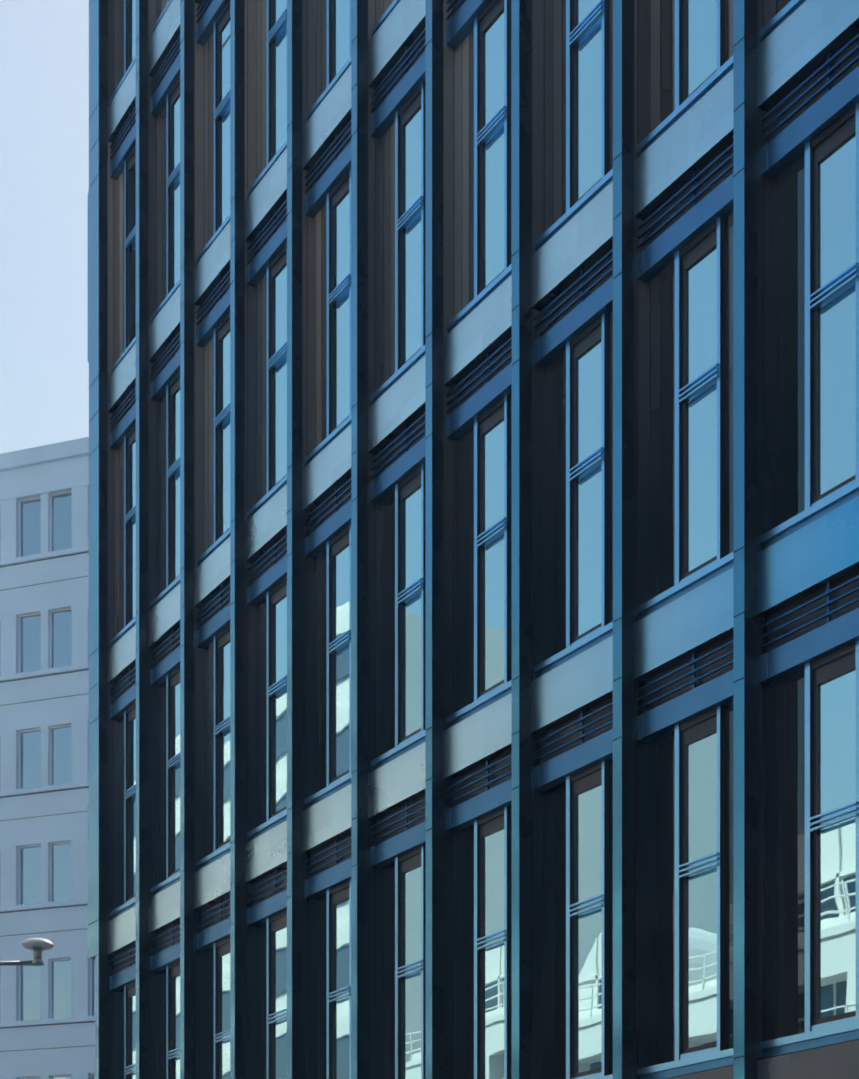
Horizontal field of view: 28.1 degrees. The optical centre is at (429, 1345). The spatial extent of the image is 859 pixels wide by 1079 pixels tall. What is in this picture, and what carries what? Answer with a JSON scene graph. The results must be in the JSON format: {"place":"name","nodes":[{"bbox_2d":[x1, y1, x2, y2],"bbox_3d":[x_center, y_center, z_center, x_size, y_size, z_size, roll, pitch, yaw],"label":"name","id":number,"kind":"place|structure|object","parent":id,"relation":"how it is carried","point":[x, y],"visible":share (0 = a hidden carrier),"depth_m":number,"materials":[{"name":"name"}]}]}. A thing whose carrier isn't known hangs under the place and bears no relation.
{"place":"outdoors","nodes":[
{"label":"outdoors","id":0,"kind":"place"},
{"bbox_2d":[88,0,858,1078],"bbox_3d":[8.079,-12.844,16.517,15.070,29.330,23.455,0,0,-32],"label":"building","id":1,"kind":"structure","parent":0,"point":[704,694],"depth_m":14.97,"materials":[{"name":"blue"}]},
{"label":"ground","id":2,"kind":"structure","parent":0,"visible":0},
{"bbox_2d":[0,938,53,965],"bbox_3d":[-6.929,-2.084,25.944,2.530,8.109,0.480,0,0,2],"label":"street lamp","id":3,"kind":"object","parent":2,"relation":"on","point":[49,945],"visible":1,"depth_m":25.86,"materials":[{"name":"silver metal"}]},
{"bbox_2d":[0,437,95,1078],"bbox_3d":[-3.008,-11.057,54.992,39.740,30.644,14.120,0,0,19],"label":"neighbour building","id":4,"kind":"structure","parent":2,"relation":"on","point":[48,978],"depth_m":50.52,"materials":[{"name":"stone"}]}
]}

